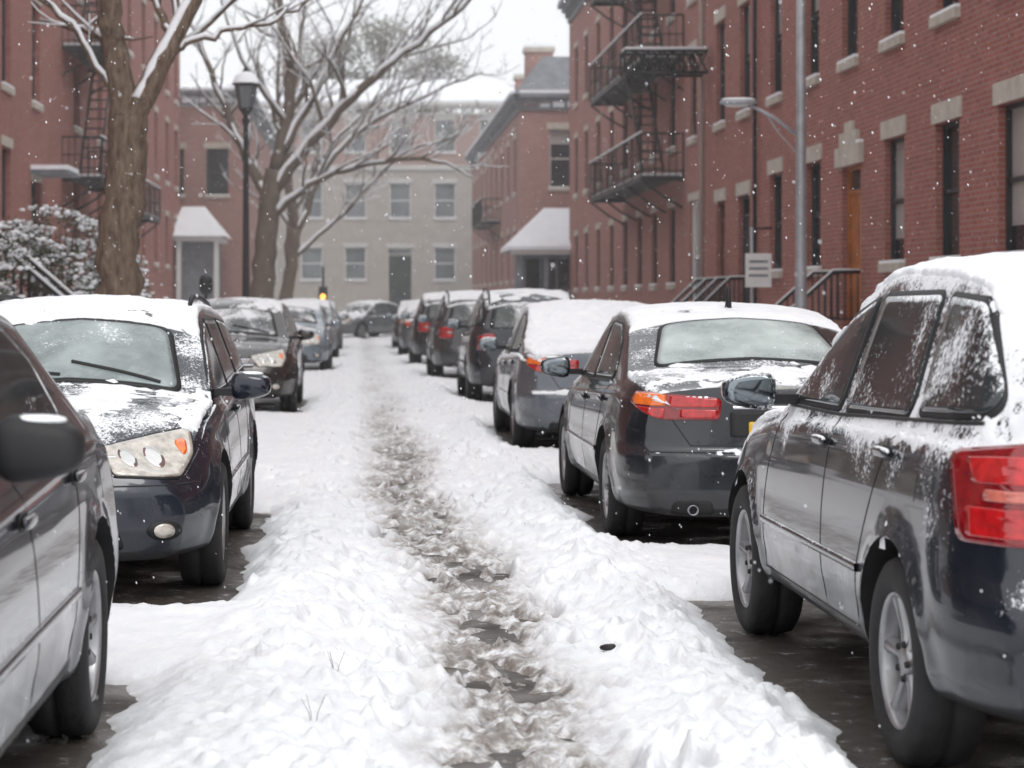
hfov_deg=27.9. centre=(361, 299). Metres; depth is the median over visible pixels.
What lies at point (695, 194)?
lintels
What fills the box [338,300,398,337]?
parked sedan
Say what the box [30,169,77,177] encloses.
canopy
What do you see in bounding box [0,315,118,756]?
parked sedan
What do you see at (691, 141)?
sills
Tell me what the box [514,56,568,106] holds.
roof
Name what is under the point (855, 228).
doors
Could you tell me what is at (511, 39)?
sky
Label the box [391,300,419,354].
parked sedan
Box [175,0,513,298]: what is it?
bare tree
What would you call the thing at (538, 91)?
snow
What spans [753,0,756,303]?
downpipe
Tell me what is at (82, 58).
fire escape
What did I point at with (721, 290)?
railing
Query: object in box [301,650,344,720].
dry weeds
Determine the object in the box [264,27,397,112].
bare tree
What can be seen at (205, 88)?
snow
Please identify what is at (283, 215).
bare tree
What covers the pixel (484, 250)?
falling snow
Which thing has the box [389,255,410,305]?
doors
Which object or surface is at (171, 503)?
parked wagon
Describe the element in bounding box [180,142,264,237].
lintels
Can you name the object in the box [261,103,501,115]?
cornice
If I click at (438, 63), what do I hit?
bare tree
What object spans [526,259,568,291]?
windows
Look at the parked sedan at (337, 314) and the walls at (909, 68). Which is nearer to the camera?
the walls at (909, 68)
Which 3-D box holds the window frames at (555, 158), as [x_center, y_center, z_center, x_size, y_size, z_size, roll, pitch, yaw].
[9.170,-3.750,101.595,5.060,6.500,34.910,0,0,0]
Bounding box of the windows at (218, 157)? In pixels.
[180,150,226,193]
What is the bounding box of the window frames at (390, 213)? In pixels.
[270,120,488,301]
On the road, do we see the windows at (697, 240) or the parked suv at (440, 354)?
the parked suv at (440, 354)
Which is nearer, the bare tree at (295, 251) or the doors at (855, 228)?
the doors at (855, 228)
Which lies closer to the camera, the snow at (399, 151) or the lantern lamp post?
the lantern lamp post
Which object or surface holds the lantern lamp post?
on the sidewalk
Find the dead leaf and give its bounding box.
[599,644,615,650]
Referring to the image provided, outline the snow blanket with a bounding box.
[86,333,856,767]
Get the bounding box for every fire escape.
[62,0,125,214]
[589,0,708,224]
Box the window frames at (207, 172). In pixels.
[180,149,227,193]
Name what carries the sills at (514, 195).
attached to the walls at (489, 266)
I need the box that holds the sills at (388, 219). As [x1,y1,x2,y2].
[271,152,456,281]
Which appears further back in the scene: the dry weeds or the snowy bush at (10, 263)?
the snowy bush at (10, 263)
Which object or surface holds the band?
attached to the walls at (420, 229)
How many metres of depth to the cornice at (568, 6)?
76.98 m
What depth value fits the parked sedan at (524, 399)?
20.59 m
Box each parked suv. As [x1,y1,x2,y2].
[401,291,450,363]
[417,290,484,377]
[446,288,574,401]
[721,251,1023,766]
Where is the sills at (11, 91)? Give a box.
[1,0,178,269]
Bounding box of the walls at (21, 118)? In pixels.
[0,0,179,298]
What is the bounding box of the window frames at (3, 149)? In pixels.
[2,0,97,286]
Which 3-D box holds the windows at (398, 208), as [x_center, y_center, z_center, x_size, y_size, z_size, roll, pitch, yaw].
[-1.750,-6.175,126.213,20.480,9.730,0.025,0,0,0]
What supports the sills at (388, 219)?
attached to the walls at (420, 229)
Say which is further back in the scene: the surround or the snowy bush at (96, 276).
the snowy bush at (96, 276)
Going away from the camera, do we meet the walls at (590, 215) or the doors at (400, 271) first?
the walls at (590, 215)
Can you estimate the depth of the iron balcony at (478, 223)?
98.66 m
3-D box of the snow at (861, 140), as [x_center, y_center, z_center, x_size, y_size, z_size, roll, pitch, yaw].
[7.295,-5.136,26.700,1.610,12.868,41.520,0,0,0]
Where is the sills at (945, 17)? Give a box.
[712,6,960,277]
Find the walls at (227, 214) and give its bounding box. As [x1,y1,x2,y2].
[180,106,270,299]
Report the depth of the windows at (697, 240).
49.84 m
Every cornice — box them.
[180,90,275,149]
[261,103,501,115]
[465,93,568,167]
[557,0,587,23]
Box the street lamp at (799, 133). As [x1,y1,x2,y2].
[719,0,806,309]
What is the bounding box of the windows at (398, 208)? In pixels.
[270,121,488,278]
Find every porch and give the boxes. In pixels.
[173,207,230,301]
[500,208,570,291]
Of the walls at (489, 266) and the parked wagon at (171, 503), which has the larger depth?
the walls at (489, 266)
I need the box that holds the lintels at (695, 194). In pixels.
[574,2,698,235]
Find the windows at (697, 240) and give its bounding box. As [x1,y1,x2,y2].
[696,77,698,301]
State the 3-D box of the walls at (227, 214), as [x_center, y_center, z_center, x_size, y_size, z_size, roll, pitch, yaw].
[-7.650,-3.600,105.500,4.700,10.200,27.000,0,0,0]
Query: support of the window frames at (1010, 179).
attached to the walls at (909, 68)
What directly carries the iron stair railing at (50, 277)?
on the sidewalk
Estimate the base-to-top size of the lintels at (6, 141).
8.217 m
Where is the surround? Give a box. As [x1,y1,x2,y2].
[834,120,863,168]
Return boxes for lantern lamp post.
[232,66,259,297]
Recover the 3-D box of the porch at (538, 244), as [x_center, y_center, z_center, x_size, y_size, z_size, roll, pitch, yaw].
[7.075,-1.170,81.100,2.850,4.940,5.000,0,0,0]
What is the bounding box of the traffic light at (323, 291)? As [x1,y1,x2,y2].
[319,267,327,299]
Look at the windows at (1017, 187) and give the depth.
30.88 m
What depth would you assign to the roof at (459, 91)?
128.34 m
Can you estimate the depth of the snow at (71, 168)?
49.36 m
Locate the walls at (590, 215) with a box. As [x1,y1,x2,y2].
[569,0,707,303]
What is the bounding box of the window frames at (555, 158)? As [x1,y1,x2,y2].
[550,130,568,186]
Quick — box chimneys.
[513,47,554,106]
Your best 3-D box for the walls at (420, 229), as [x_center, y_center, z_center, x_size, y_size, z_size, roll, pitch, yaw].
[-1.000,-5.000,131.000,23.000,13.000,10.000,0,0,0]
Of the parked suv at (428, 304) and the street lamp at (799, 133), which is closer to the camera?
the street lamp at (799, 133)
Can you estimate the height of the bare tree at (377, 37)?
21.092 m
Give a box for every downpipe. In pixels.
[699,0,703,301]
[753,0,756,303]
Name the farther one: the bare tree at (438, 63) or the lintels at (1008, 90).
the bare tree at (438, 63)
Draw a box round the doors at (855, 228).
[723,193,860,317]
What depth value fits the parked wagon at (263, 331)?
27.85 m
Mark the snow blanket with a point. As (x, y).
(240, 675)
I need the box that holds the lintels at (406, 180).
[268,116,491,247]
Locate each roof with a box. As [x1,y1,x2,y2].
[182,98,236,102]
[183,80,514,100]
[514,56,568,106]
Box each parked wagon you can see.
[0,294,270,584]
[196,297,313,411]
[283,298,346,357]
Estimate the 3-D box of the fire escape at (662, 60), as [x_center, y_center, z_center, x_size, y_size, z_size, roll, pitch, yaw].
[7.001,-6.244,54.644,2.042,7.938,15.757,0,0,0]
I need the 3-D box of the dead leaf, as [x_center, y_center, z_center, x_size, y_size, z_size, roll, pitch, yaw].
[0.995,1.400,8.250,0.078,0.028,0.062,0,0,0]
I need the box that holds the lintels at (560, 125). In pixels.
[473,122,568,249]
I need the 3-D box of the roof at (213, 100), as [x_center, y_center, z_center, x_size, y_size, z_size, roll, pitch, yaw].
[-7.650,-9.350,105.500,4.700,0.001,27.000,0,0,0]
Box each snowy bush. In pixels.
[0,202,99,298]
[0,223,37,300]
[64,232,168,298]
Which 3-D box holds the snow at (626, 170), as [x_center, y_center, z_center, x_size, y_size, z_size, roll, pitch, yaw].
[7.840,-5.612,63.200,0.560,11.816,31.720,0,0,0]
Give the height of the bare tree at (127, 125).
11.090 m
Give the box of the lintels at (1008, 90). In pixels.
[714,0,1023,202]
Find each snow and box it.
[1,49,178,289]
[18,0,1021,757]
[180,87,275,278]
[260,101,502,279]
[465,45,568,285]
[558,0,696,288]
[672,3,1023,306]
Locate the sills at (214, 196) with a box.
[180,195,257,281]
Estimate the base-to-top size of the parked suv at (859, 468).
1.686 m
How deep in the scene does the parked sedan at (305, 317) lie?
43.03 m
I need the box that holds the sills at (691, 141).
[573,0,696,292]
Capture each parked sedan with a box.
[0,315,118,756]
[278,300,340,370]
[330,301,348,348]
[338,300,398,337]
[385,299,419,347]
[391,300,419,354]
[478,299,645,447]
[540,287,840,535]
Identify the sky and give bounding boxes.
[180,0,568,112]
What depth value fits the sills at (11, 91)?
57.81 m
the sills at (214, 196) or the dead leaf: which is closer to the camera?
the dead leaf
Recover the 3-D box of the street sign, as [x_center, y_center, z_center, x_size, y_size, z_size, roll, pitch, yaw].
[6.815,0.071,35.190,0.471,2.657,0.080,0,0,0]
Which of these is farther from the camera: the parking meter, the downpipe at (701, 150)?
the downpipe at (701, 150)
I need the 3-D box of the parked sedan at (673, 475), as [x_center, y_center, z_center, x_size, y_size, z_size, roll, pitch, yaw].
[2.440,0.707,14.379,2.234,1.587,4.742,0,0,0]
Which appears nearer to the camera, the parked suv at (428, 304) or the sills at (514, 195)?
the parked suv at (428, 304)
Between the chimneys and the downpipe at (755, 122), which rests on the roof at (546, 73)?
the chimneys
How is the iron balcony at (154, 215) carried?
attached to the walls at (21, 118)
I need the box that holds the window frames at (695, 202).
[577,0,698,298]
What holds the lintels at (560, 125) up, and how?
attached to the walls at (489, 266)
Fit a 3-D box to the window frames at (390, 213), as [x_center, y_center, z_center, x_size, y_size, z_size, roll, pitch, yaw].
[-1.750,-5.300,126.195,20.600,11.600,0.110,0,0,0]
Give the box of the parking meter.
[199,274,211,299]
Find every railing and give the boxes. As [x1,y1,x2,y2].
[0,230,74,297]
[673,270,859,320]
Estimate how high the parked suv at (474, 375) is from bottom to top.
1.681 m
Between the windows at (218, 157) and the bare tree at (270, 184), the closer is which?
the bare tree at (270, 184)
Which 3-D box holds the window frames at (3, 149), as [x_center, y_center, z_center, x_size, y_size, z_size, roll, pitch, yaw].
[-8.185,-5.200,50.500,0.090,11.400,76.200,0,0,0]
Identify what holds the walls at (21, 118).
on the ground
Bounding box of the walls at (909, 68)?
[708,0,1023,329]
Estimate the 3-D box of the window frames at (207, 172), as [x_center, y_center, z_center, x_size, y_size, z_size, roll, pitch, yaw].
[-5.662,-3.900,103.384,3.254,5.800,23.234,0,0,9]
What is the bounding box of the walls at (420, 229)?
[271,116,479,311]
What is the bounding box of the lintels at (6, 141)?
[1,0,177,219]
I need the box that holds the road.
[0,347,1023,767]
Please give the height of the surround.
0.717 m
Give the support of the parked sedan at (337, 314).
on the road
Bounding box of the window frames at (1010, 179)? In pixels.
[720,0,1023,324]
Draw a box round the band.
[296,165,471,169]
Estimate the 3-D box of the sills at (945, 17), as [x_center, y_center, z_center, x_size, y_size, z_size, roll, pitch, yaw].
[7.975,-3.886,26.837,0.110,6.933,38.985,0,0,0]
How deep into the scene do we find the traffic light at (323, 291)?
91.85 m
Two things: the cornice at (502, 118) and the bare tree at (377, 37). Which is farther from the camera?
the bare tree at (377, 37)
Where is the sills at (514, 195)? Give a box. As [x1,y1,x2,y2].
[472,188,568,287]
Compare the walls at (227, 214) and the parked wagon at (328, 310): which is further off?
the walls at (227, 214)
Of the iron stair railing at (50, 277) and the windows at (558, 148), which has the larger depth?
the windows at (558, 148)
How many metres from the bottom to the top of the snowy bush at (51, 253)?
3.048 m
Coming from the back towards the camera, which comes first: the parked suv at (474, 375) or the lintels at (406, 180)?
the lintels at (406, 180)
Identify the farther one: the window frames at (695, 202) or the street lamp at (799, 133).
the window frames at (695, 202)
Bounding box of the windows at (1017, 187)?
[724,0,1023,267]
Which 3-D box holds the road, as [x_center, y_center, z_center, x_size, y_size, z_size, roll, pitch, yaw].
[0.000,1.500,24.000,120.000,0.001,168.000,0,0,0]
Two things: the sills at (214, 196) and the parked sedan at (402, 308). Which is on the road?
the parked sedan at (402, 308)
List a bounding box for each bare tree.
[28,0,309,295]
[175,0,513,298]
[202,0,442,298]
[255,0,520,299]
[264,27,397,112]
[311,8,454,112]
[389,41,474,112]
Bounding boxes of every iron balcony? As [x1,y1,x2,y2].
[139,179,160,237]
[472,197,500,242]
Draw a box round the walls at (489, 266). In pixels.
[472,110,568,290]
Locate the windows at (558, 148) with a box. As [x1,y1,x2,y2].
[551,131,568,186]
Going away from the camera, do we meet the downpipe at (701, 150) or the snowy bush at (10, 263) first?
the snowy bush at (10, 263)
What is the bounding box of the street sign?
[745,227,771,302]

